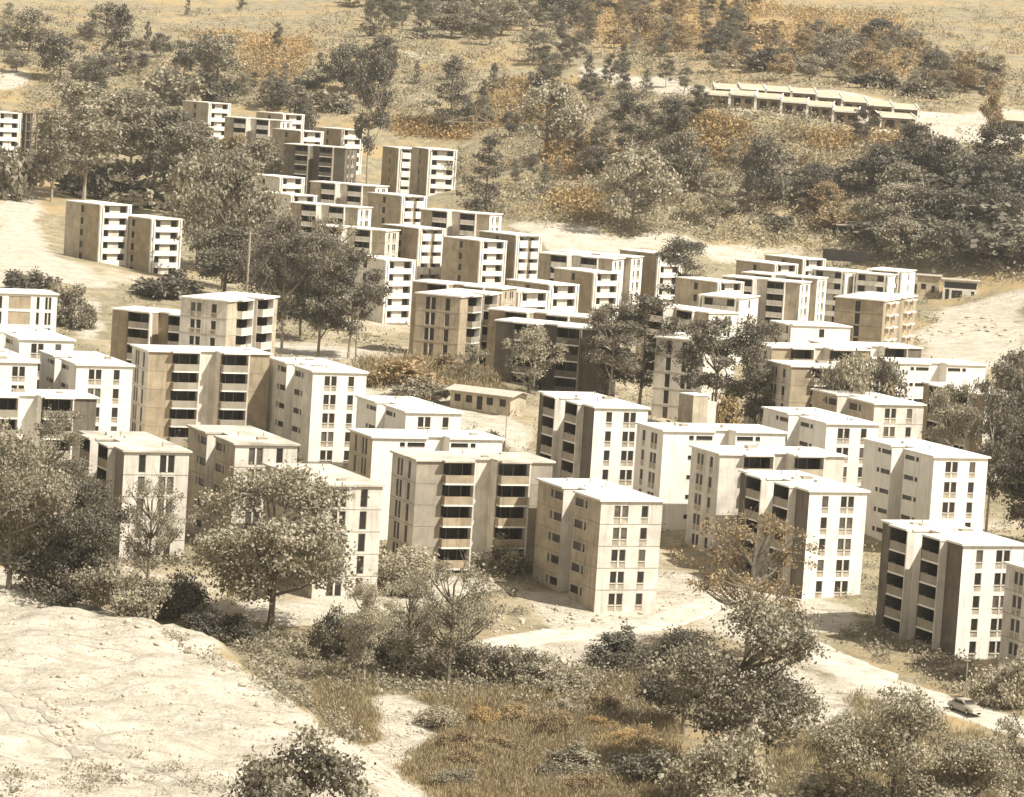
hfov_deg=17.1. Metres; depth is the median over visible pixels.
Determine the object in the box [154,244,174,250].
balcony door
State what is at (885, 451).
slit window
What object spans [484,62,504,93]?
conifer tree
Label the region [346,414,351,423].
window
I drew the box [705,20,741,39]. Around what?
broadleaf tree
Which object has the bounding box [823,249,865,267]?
screen
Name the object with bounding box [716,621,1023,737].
dirt road
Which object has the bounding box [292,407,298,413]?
slit window
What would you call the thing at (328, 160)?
balcony door
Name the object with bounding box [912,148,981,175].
bush
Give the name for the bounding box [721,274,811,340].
apartment block
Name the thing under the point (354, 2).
slender tree
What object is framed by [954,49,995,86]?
broadleaf tree
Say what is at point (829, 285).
balcony door
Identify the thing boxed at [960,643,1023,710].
bush
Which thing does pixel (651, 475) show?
window
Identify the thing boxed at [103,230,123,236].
balcony door
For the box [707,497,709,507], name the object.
window
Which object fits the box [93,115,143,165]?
broadleaf tree
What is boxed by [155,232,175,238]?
balcony door
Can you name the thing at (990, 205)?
bush
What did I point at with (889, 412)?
window
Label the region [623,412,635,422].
window
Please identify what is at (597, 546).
apartment block
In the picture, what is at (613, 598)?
window
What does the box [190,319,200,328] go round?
window
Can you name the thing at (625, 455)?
window
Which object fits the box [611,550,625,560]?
window
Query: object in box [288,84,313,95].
bush
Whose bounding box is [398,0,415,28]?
slender tree
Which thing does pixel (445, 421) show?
window
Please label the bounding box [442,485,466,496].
balcony door
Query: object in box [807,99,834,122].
terrace house
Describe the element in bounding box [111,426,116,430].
window
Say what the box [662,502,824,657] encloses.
sparse tree
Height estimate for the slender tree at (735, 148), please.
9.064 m
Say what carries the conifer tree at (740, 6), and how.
on the ground at (32, 232)
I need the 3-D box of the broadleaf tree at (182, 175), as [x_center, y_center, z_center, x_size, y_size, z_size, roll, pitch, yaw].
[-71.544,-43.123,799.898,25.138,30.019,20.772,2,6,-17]
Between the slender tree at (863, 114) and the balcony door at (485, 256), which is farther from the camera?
the slender tree at (863, 114)
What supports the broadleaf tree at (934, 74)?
on the ground at (32, 232)
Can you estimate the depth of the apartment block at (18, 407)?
443.42 m
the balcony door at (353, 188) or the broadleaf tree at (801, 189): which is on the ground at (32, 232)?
the broadleaf tree at (801, 189)
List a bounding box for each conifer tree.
[0,2,16,36]
[97,3,145,74]
[101,16,117,45]
[123,49,134,66]
[173,63,182,72]
[184,0,191,14]
[276,61,291,86]
[337,0,352,6]
[341,76,353,96]
[356,0,379,35]
[408,4,430,37]
[411,60,422,83]
[423,54,477,129]
[452,134,509,212]
[459,0,471,19]
[459,4,476,34]
[469,0,479,14]
[472,79,493,111]
[475,0,492,32]
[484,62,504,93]
[500,73,508,88]
[518,18,531,42]
[520,27,542,61]
[534,161,554,193]
[550,157,565,179]
[565,0,585,25]
[565,124,585,155]
[577,0,594,27]
[577,53,596,82]
[581,10,598,38]
[587,119,607,148]
[594,167,615,195]
[611,0,627,27]
[613,58,631,88]
[616,42,631,71]
[617,74,630,96]
[627,33,638,53]
[630,21,643,42]
[638,68,655,95]
[643,19,662,55]
[671,2,686,36]
[689,0,698,7]
[724,42,737,65]
[734,2,748,22]
[772,25,783,44]
[776,40,791,68]
[804,21,812,34]
[804,32,820,65]
[921,40,934,64]
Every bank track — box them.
[0,688,209,796]
[0,701,181,796]
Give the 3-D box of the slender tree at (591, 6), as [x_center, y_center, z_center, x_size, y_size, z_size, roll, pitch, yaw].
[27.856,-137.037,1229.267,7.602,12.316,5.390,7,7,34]
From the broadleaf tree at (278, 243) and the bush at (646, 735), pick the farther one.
the broadleaf tree at (278, 243)
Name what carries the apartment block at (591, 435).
on the ground at (32, 232)
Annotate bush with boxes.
[0,142,48,200]
[0,543,112,606]
[2,266,62,289]
[31,109,118,147]
[43,152,102,180]
[43,278,87,322]
[54,157,140,197]
[57,299,98,329]
[66,560,174,618]
[67,105,157,138]
[102,171,191,208]
[116,565,220,621]
[129,266,203,299]
[135,63,211,101]
[177,598,261,645]
[184,68,228,100]
[220,78,254,93]
[221,719,378,796]
[263,93,294,104]
[286,77,311,88]
[288,69,327,84]
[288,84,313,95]
[303,89,352,107]
[304,600,370,660]
[321,99,352,112]
[354,606,428,664]
[366,354,452,388]
[377,544,442,596]
[378,614,464,679]
[383,375,450,398]
[412,701,466,732]
[424,767,480,787]
[433,351,473,373]
[435,723,476,750]
[441,637,524,689]
[441,745,486,764]
[460,532,533,576]
[466,699,506,726]
[469,734,525,755]
[483,429,507,451]
[486,641,560,682]
[497,700,540,725]
[512,651,600,696]
[533,709,574,737]
[533,760,604,779]
[538,738,638,775]
[545,695,587,713]
[550,773,589,788]
[557,772,610,793]
[576,621,673,674]
[580,685,627,710]
[585,714,621,730]
[596,726,636,747]
[614,742,706,794]
[633,721,672,752]
[653,718,779,796]
[680,180,708,189]
[692,750,871,796]
[700,168,729,180]
[711,196,757,212]
[715,391,743,423]
[732,17,791,44]
[739,46,781,68]
[757,155,811,177]
[762,212,795,227]
[763,47,801,57]
[781,52,807,68]
[807,205,857,228]
[809,25,870,47]
[810,710,861,756]
[834,152,928,182]
[843,208,954,239]
[846,69,905,89]
[896,79,949,97]
[912,66,937,82]
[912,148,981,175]
[920,164,1018,197]
[920,188,1023,226]
[931,212,954,223]
[937,67,978,86]
[940,165,1012,185]
[950,221,1023,255]
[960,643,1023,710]
[970,147,1017,163]
[970,663,1013,691]
[978,236,1023,260]
[986,216,1023,235]
[1005,188,1023,200]
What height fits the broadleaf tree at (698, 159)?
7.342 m
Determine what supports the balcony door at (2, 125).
in the apartment block at (10, 128)
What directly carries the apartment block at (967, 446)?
on the ground at (32, 232)
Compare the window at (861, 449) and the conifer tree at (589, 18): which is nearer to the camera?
the window at (861, 449)
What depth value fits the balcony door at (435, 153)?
938.88 m
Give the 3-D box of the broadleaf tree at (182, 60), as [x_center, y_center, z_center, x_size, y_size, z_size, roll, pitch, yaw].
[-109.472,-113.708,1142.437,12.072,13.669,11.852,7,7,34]
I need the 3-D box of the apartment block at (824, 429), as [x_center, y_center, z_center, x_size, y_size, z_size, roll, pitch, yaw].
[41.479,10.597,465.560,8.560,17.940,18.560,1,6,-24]
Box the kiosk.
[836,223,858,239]
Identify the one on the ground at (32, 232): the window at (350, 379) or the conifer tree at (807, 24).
the conifer tree at (807, 24)
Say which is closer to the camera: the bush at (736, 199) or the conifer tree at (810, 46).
the bush at (736, 199)
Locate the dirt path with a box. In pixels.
[470,592,754,652]
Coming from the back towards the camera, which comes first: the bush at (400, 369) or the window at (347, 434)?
the bush at (400, 369)
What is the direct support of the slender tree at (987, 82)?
on the ground at (32, 232)
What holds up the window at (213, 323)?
in the apartment block at (234, 319)
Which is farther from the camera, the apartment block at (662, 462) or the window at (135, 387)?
the window at (135, 387)
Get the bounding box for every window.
[11,385,23,388]
[12,366,24,376]
[31,343,43,352]
[35,312,38,324]
[36,297,39,309]
[44,313,50,324]
[45,297,51,309]
[55,344,60,349]
[88,369,101,379]
[88,388,100,396]
[96,407,99,416]
[111,407,117,417]
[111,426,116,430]
[112,389,118,398]
[113,370,119,379]
[132,404,136,419]
[132,422,135,430]
[133,386,137,401]
[134,368,138,383]
[135,349,139,364]
[136,498,143,515]
[137,476,144,493]
[138,455,145,472]
[155,542,169,559]
[156,520,170,537]
[157,499,171,516]
[158,477,173,494]
[159,455,174,472]
[189,335,199,344]
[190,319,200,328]
[191,302,201,311]
[196,519,201,528]
[197,477,203,486]
[199,457,204,466]
[200,436,206,445]
[210,321,215,329]
[210,337,214,345]
[211,304,216,312]
[213,484,219,492]
[214,463,220,472]
[215,442,221,451]
[244,511,258,528]
[246,490,259,507]
[247,469,261,483]
[248,448,262,464]
[276,448,282,462]
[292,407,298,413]
[320,450,332,459]
[321,432,333,441]
[322,413,334,422]
[323,395,335,404]
[324,376,336,385]
[326,578,341,595]
[330,511,345,529]
[330,533,343,550]
[333,489,346,506]
[344,451,348,460]
[345,432,349,441]
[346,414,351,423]
[347,395,352,404]
[348,377,353,386]
[353,455,355,470]
[355,434,357,451]
[355,578,362,595]
[356,556,363,573]
[357,534,364,551]
[359,511,366,529]
[360,489,367,506]
[361,457,365,474]
[362,437,367,454]
[392,541,397,554]
[393,520,398,538]
[395,499,400,517]
[396,478,401,496]
[397,457,402,475]
[404,525,406,541]
[405,503,408,521]
[407,442,424,447]
[407,482,409,499]
[408,461,410,478]
[417,417,430,426]
[423,343,432,355]
[424,327,433,340]
[425,296,435,309]
[425,312,434,324]
[442,344,447,354]
[442,417,448,427]
[443,329,448,341]
[444,314,449,326]
[445,298,450,310]
[451,443,467,447]
[455,393,460,400]
[466,395,471,402]
[487,397,492,404]
[500,399,505,406]
[548,576,556,586]
[550,554,558,564]
[551,533,559,543]
[552,512,560,521]
[555,490,562,500]
[569,584,577,594]
[571,562,579,572]
[572,541,580,550]
[573,519,581,529]
[575,497,583,507]
[602,470,607,479]
[603,450,609,460]
[605,431,610,441]
[606,412,611,421]
[608,593,622,604]
[609,572,623,582]
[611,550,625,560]
[612,528,626,538]
[614,506,628,517]
[619,470,631,479]
[621,451,632,460]
[622,431,634,441]
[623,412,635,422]
[635,593,642,604]
[637,572,643,582]
[638,550,645,560]
[640,469,642,479]
[640,528,646,539]
[641,506,648,517]
[648,471,654,482]
[650,452,655,463]
[651,432,657,443]
[662,406,667,417]
[663,390,668,403]
[664,374,669,386]
[665,357,670,370]
[666,340,671,354]
[680,375,691,389]
[681,361,689,372]
[682,342,691,355]
[692,533,697,545]
[693,513,699,524]
[694,493,700,504]
[696,436,712,440]
[696,473,702,484]
[697,453,703,464]
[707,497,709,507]
[708,477,711,487]
[710,456,712,467]
[734,97,740,105]
[737,437,752,440]
[745,98,751,103]
[759,101,766,108]
[770,102,777,106]
[772,366,777,375]
[779,417,787,422]
[785,105,791,112]
[796,106,802,110]
[800,422,808,427]
[800,441,807,446]
[811,109,817,116]
[815,581,821,591]
[817,560,823,570]
[819,329,823,337]
[819,539,825,549]
[820,517,826,528]
[822,110,828,114]
[822,496,828,507]
[829,397,836,405]
[834,581,847,591]
[836,448,847,457]
[836,560,849,570]
[837,114,843,121]
[837,428,849,438]
[837,539,850,549]
[839,517,852,528]
[840,496,853,507]
[843,467,846,476]
[849,402,856,410]
[853,326,858,336]
[854,313,859,324]
[855,301,860,311]
[858,467,861,476]
[859,448,863,457]
[860,429,866,438]
[877,508,886,514]
[880,468,889,474]
[880,488,887,494]
[882,449,890,454]
[883,427,894,436]
[884,408,895,417]
[885,120,894,127]
[900,514,909,519]
[902,494,911,500]
[903,475,912,480]
[905,427,910,436]
[905,454,914,460]
[906,409,911,418]
[915,383,923,386]
[916,367,927,370]
[942,502,954,512]
[943,482,956,492]
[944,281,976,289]
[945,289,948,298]
[945,462,957,472]
[948,368,959,371]
[951,290,961,297]
[965,522,970,527]
[966,502,971,512]
[967,482,973,492]
[969,462,975,472]
[969,641,975,653]
[970,619,977,630]
[972,596,979,607]
[974,573,980,584]
[976,550,982,561]
[988,641,999,652]
[990,619,1001,630]
[992,596,1003,607]
[994,573,1005,584]
[996,550,1009,561]
[1008,641,1017,655]
[1010,618,1019,632]
[1012,595,1021,609]
[1014,571,1023,585]
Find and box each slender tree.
[0,24,17,56]
[0,405,102,551]
[27,107,82,201]
[46,79,126,199]
[58,78,74,106]
[64,62,83,83]
[84,22,96,45]
[90,79,107,100]
[96,84,166,176]
[101,48,120,79]
[131,37,151,74]
[143,21,152,43]
[155,119,236,202]
[161,81,174,106]
[172,80,186,102]
[234,72,254,103]
[235,0,247,16]
[242,212,318,352]
[250,71,259,90]
[265,68,278,78]
[272,22,284,50]
[287,226,357,356]
[315,53,324,69]
[317,244,396,358]
[334,577,404,684]
[350,47,394,183]
[352,0,359,6]
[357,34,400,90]
[370,0,388,27]
[377,14,389,35]
[381,0,403,35]
[389,45,398,82]
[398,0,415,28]
[412,0,428,21]
[417,0,442,30]
[436,0,459,17]
[454,95,474,121]
[470,94,497,129]
[479,6,505,42]
[509,157,525,187]
[518,0,533,29]
[527,153,540,175]
[532,30,554,63]
[537,11,551,28]
[538,52,553,79]
[548,51,565,77]
[549,8,565,30]
[552,24,572,54]
[561,36,580,69]
[565,0,585,31]
[573,30,591,66]
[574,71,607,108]
[576,301,645,395]
[580,2,599,25]
[585,22,599,40]
[599,121,613,142]
[600,100,619,128]
[601,53,621,86]
[602,291,691,404]
[609,90,657,148]
[610,0,629,22]
[618,16,631,37]
[624,0,643,15]
[635,0,647,21]
[653,234,710,300]
[655,30,674,54]
[656,59,676,86]
[665,21,691,55]
[668,315,772,406]
[672,0,690,22]
[677,66,694,90]
[685,83,715,117]
[688,24,697,36]
[697,0,708,7]
[697,169,739,228]
[698,8,710,27]
[699,0,717,18]
[699,19,712,35]
[715,19,728,35]
[717,0,730,11]
[719,314,786,423]
[721,26,737,52]
[724,137,744,165]
[729,0,744,15]
[731,31,748,56]
[737,37,760,61]
[759,28,772,45]
[763,39,773,48]
[788,168,809,185]
[791,28,814,55]
[793,153,810,172]
[794,23,806,40]
[810,45,830,74]
[849,104,885,140]
[853,37,868,50]
[856,33,869,44]
[869,30,882,48]
[879,34,892,58]
[882,61,895,78]
[885,23,905,57]
[896,49,913,67]
[907,66,920,80]
[912,36,926,60]
[921,380,983,450]
[940,56,953,73]
[941,70,956,97]
[951,50,964,62]
[965,357,1023,531]
[978,77,1005,146]
[978,78,990,95]
[981,347,1023,463]
[989,52,1006,80]
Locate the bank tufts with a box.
[0,627,248,795]
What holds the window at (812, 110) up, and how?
in the terrace house at (824, 106)
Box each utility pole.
[245,231,255,292]
[354,306,362,362]
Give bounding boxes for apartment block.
[0,111,21,156]
[0,288,59,331]
[0,325,75,388]
[0,348,39,388]
[0,388,99,492]
[38,349,134,430]
[64,200,131,267]
[77,430,191,561]
[110,306,179,362]
[126,214,182,274]
[129,344,271,442]
[179,291,279,356]
[181,100,230,146]
[185,424,300,552]
[224,116,291,161]
[248,174,304,196]
[255,111,304,129]
[257,191,317,218]
[262,462,385,598]
[265,355,368,465]
[271,128,323,174]
[284,143,358,193]
[289,201,372,242]
[309,181,388,205]
[313,126,363,173]
[314,224,400,277]
[344,255,415,324]
[347,428,505,539]
[355,395,463,429]
[367,192,427,227]
[381,146,411,193]
[382,224,445,279]
[386,449,555,573]
[409,146,457,195]
[409,279,518,353]
[413,288,501,367]
[420,208,502,236]
[441,236,507,284]
[478,230,542,284]
[485,306,591,368]
[493,317,617,397]
[503,285,550,309]
[505,279,579,312]
[532,478,665,612]
[536,391,650,488]
[537,251,625,313]
[553,267,620,319]
[557,250,643,314]
[618,249,681,302]
[633,419,788,530]
[634,303,739,381]
[651,332,727,420]
[674,277,744,306]
[685,443,846,556]
[698,292,759,365]
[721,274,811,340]
[734,470,870,598]
[735,259,798,274]
[741,271,828,321]
[743,342,871,424]
[761,406,881,487]
[762,359,897,423]
[763,254,825,275]
[768,320,852,342]
[808,340,923,357]
[810,267,861,322]
[810,387,926,438]
[834,291,917,344]
[852,270,897,292]
[861,437,990,540]
[867,267,916,294]
[869,357,987,402]
[875,520,1023,660]
[921,381,1023,485]
[998,561,1023,668]
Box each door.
[0,114,16,118]
[0,123,15,127]
[0,132,15,136]
[0,141,14,145]
[0,399,13,409]
[0,419,12,429]
[41,440,65,450]
[43,400,67,410]
[102,254,122,259]
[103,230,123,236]
[103,242,123,247]
[104,218,124,224]
[105,206,124,212]
[134,329,147,338]
[135,313,148,322]
[153,268,171,273]
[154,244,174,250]
[154,256,173,262]
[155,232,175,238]
[156,221,175,226]
[168,427,188,436]
[169,409,191,418]
[170,391,192,400]
[171,372,193,382]
[172,354,194,363]
[174,317,179,325]
[174,333,178,341]
[210,131,223,135]
[211,113,225,117]
[211,122,224,126]
[212,104,225,108]
[218,410,240,419]
[219,392,241,401]
[220,374,242,383]
[221,355,243,365]
[235,336,238,344]
[236,319,239,327]
[237,119,245,123]
[237,128,244,132]
[237,302,240,310]
[259,130,267,134]
[260,121,267,125]
[283,179,299,183]
[283,189,298,192]
[286,115,299,119]
[292,124,299,128]
[294,197,311,201]
[297,165,306,170]
[298,155,306,160]
[299,146,307,150]
[304,133,318,137]
[304,142,317,144]
[304,227,314,231]
[305,205,315,210]
[305,216,314,221]
[321,176,330,180]
[322,157,331,162]
[322,167,330,171]
[323,148,331,152]
[324,194,333,199]
[325,184,334,189]
[330,228,340,234]
[333,207,342,213]
[344,139,357,144]
[345,131,356,135]
[350,196,360,201]
[351,186,360,191]
[358,242,368,247]
[359,230,369,236]
[387,299,406,304]
[387,311,405,317]
[388,287,407,292]
[389,274,408,280]
[390,262,408,267]
[430,179,450,184]
[430,188,449,193]
[431,169,450,174]
[432,151,452,155]
[432,160,451,165]
[432,285,445,289]
[435,223,445,227]
[436,212,446,217]
[438,549,462,559]
[439,527,463,538]
[440,506,464,517]
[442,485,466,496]
[443,464,467,474]
[463,225,473,230]
[464,214,474,219]
[477,396,482,409]
[482,265,499,270]
[482,276,498,281]
[483,254,499,259]
[484,243,500,248]
[494,528,518,538]
[496,507,519,517]
[497,485,520,496]
[498,464,522,475]
[510,313,525,317]
[516,374,532,383]
[517,358,533,366]
[519,325,535,332]
[522,294,542,300]
[522,307,541,308]
[551,317,566,321]
[553,287,572,292]
[553,299,571,305]
[554,256,566,262]
[558,378,575,387]
[559,362,576,371]
[562,329,578,338]
[562,345,577,354]
[584,258,596,264]
[596,298,612,303]
[597,274,614,280]
[597,286,613,291]
[655,322,661,329]
[656,310,662,315]
[659,289,674,294]
[660,267,675,272]
[660,278,674,283]
[684,312,691,319]
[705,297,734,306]
[721,284,737,289]
[739,279,751,286]
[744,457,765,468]
[768,306,781,312]
[768,317,780,322]
[769,294,782,300]
[770,282,783,288]
[776,324,787,333]
[778,266,792,271]
[791,350,807,358]
[794,458,815,468]
[806,261,819,265]
[812,369,828,378]
[816,271,840,278]
[824,316,833,321]
[825,294,837,299]
[825,305,834,310]
[826,283,840,289]
[830,351,846,359]
[858,285,882,291]
[859,274,883,281]
[885,349,900,356]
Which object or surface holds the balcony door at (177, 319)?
in the apartment block at (143, 325)
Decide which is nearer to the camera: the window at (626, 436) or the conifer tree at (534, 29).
the window at (626, 436)
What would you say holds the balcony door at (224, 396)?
in the apartment block at (176, 389)
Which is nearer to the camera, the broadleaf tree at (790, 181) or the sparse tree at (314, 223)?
the sparse tree at (314, 223)
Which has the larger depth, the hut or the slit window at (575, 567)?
the hut
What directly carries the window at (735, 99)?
in the terrace house at (747, 98)
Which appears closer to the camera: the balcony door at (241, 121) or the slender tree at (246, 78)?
the balcony door at (241, 121)
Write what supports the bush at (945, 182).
on the ground at (32, 232)
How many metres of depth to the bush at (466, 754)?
312.33 m
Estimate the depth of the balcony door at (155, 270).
748.17 m
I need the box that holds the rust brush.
[151,0,940,222]
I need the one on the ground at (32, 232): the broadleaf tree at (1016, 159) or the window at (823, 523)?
the broadleaf tree at (1016, 159)
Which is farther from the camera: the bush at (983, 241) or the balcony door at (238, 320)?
the bush at (983, 241)
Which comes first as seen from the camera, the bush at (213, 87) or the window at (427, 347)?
the window at (427, 347)
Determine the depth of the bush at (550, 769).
309.47 m
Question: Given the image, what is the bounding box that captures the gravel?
[0,592,697,796]
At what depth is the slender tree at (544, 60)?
1113.20 m
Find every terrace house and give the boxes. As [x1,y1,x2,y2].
[704,88,729,107]
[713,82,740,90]
[729,89,757,110]
[738,82,766,92]
[755,92,783,113]
[765,85,791,96]
[781,96,809,116]
[790,86,817,100]
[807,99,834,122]
[817,91,842,105]
[832,105,860,125]
[842,96,868,111]
[867,100,893,116]
[875,110,916,129]
[893,103,918,122]
[1002,114,1023,132]
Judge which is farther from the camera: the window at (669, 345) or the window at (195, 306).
the window at (669, 345)
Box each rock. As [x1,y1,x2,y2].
[38,604,47,607]
[124,618,131,622]
[213,670,221,674]
[254,702,261,706]
[273,720,283,724]
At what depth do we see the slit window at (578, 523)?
404.60 m
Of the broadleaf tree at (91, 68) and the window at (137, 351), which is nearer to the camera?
the window at (137, 351)
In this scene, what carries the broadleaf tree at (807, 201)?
on the ground at (32, 232)
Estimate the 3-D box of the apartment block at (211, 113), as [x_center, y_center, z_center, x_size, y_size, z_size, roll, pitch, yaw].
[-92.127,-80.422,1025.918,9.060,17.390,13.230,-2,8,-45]
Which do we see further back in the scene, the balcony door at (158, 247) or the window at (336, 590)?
the balcony door at (158, 247)
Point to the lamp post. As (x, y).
(966, 677)
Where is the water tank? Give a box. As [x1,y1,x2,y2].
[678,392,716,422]
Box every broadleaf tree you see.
[0,49,36,72]
[0,416,39,533]
[0,423,80,589]
[0,436,83,548]
[4,6,61,50]
[25,469,147,600]
[32,31,89,81]
[72,54,119,86]
[74,20,98,37]
[83,1,136,35]
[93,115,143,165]
[121,93,168,139]
[122,104,210,204]
[139,119,216,162]
[147,32,176,55]
[155,149,246,271]
[169,39,204,73]
[173,143,292,289]
[179,30,248,81]
[182,456,370,635]
[183,221,268,291]
[210,133,256,167]
[229,223,314,302]
[232,135,284,174]
[253,77,300,110]
[269,251,343,341]
[282,94,321,130]
[318,40,369,93]
[425,0,478,37]
[443,150,467,183]
[459,9,497,37]
[479,0,529,35]
[498,110,524,136]
[507,78,595,158]
[525,65,559,86]
[527,3,549,23]
[535,0,577,26]
[572,144,610,171]
[582,0,615,16]
[590,144,693,235]
[602,26,629,47]
[626,4,661,39]
[628,624,743,733]
[638,589,845,756]
[642,94,692,132]
[647,143,680,169]
[650,13,678,45]
[659,0,687,15]
[659,127,717,201]
[671,29,697,50]
[683,151,714,169]
[694,31,728,57]
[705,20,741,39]
[706,49,735,72]
[716,7,751,34]
[732,0,764,9]
[735,134,799,213]
[758,153,784,185]
[764,173,801,205]
[765,53,797,79]
[792,168,836,196]
[793,53,827,80]
[794,161,841,185]
[794,182,813,201]
[797,197,817,212]
[806,678,987,796]
[807,180,846,209]
[807,347,883,407]
[809,32,847,70]
[810,19,831,33]
[818,24,853,45]
[818,32,862,60]
[823,52,849,75]
[829,161,874,192]
[831,65,855,81]
[838,351,911,399]
[842,49,872,74]
[846,45,894,73]
[848,142,903,192]
[854,17,893,43]
[856,179,926,219]
[868,211,924,251]
[872,216,928,264]
[874,159,933,201]
[878,734,1023,796]
[889,119,948,166]
[894,184,952,220]
[897,29,927,49]
[910,133,975,177]
[914,48,949,70]
[918,219,975,268]
[923,185,988,229]
[927,69,950,86]
[946,62,986,92]
[952,152,1023,195]
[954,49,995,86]
[967,119,1023,155]
[973,55,1011,87]
[973,179,1023,221]
[987,420,1023,536]
[997,155,1023,190]
[1004,231,1023,263]
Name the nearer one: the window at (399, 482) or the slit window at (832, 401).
the window at (399, 482)
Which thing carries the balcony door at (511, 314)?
in the apartment block at (501, 312)
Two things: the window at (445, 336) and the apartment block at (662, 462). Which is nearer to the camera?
the apartment block at (662, 462)
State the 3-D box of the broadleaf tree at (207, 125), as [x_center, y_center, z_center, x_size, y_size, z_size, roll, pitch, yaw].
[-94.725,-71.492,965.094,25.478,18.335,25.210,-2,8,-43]
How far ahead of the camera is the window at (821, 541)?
413.99 m
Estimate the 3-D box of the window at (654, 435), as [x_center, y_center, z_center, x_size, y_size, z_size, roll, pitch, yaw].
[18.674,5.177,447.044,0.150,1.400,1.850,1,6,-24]
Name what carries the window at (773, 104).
in the terrace house at (767, 100)
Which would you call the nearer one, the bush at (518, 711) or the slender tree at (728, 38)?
the bush at (518, 711)
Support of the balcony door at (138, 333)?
in the apartment block at (143, 325)
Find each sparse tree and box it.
[115,464,198,583]
[307,211,360,274]
[371,570,441,676]
[412,545,508,687]
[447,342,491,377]
[500,322,571,393]
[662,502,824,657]
[971,704,1023,796]
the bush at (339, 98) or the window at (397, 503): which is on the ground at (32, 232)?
the bush at (339, 98)
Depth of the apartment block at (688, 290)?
743.33 m
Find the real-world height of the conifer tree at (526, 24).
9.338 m
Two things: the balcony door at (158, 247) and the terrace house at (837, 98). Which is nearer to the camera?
the balcony door at (158, 247)
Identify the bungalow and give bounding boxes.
[444,384,532,415]
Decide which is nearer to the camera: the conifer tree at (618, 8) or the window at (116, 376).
the window at (116, 376)
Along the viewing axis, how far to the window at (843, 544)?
415.10 m
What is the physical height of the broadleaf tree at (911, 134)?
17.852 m
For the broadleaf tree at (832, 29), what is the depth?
1157.37 m
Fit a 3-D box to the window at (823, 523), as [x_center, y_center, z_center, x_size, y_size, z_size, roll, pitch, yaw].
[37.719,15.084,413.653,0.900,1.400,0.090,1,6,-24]
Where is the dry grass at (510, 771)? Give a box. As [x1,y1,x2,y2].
[300,345,1023,796]
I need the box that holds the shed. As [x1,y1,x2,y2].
[941,277,979,299]
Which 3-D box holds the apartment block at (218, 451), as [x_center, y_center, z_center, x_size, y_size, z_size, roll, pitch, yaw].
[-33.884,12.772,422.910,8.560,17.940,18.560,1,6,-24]
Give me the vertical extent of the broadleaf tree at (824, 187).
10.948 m
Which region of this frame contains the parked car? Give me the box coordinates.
[947,697,983,714]
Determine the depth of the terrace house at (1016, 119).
965.96 m
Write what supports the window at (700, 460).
in the apartment block at (714, 481)
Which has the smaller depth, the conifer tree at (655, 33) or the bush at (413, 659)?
the bush at (413, 659)
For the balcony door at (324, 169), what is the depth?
929.30 m
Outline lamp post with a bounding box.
[964,659,970,696]
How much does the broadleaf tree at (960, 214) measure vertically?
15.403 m
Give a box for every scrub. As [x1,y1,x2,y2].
[0,0,1023,279]
[0,524,1023,744]
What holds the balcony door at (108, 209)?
in the apartment block at (96, 231)
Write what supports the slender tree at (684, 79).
on the ground at (32, 232)
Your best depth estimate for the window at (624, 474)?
460.82 m
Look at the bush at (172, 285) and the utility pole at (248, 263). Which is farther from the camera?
the bush at (172, 285)
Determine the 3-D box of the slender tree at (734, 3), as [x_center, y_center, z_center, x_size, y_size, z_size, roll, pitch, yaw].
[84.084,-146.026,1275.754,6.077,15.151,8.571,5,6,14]
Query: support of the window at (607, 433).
in the apartment block at (591, 435)
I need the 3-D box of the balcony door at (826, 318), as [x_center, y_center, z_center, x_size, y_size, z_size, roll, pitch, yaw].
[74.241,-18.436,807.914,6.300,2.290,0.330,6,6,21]
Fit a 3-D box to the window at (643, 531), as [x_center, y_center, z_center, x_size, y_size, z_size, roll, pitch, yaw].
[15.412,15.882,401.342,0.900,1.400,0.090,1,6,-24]
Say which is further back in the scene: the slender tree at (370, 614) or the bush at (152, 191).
the bush at (152, 191)
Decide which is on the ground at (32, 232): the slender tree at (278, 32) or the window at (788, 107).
the slender tree at (278, 32)
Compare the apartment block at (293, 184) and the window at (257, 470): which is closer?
the window at (257, 470)
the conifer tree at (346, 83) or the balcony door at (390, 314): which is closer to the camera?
the balcony door at (390, 314)
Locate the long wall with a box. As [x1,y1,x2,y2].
[920,111,993,121]
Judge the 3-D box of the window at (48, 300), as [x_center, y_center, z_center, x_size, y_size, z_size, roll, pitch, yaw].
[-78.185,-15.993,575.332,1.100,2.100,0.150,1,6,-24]
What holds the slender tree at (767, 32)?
on the ground at (32, 232)
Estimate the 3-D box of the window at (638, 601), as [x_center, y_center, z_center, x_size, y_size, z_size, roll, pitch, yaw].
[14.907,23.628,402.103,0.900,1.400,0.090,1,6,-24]
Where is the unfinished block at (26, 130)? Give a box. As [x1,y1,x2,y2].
[17,112,39,152]
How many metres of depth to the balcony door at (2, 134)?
979.62 m
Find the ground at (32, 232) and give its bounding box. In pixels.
[0,0,1023,796]
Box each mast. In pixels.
[444,115,490,175]
[504,405,507,451]
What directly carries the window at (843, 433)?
in the apartment block at (824, 429)
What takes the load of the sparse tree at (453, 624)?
on the ground at (32, 232)
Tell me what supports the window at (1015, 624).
in the apartment block at (1012, 634)
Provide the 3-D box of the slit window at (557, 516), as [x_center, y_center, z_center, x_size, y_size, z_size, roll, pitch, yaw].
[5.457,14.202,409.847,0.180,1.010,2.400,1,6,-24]
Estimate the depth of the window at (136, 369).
485.30 m
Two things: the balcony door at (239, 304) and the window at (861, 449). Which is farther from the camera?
the balcony door at (239, 304)
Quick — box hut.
[916,273,942,293]
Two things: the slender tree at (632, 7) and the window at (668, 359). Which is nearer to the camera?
the window at (668, 359)
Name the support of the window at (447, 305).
in the apartment block at (452, 320)
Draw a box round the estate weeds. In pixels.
[23,250,1023,635]

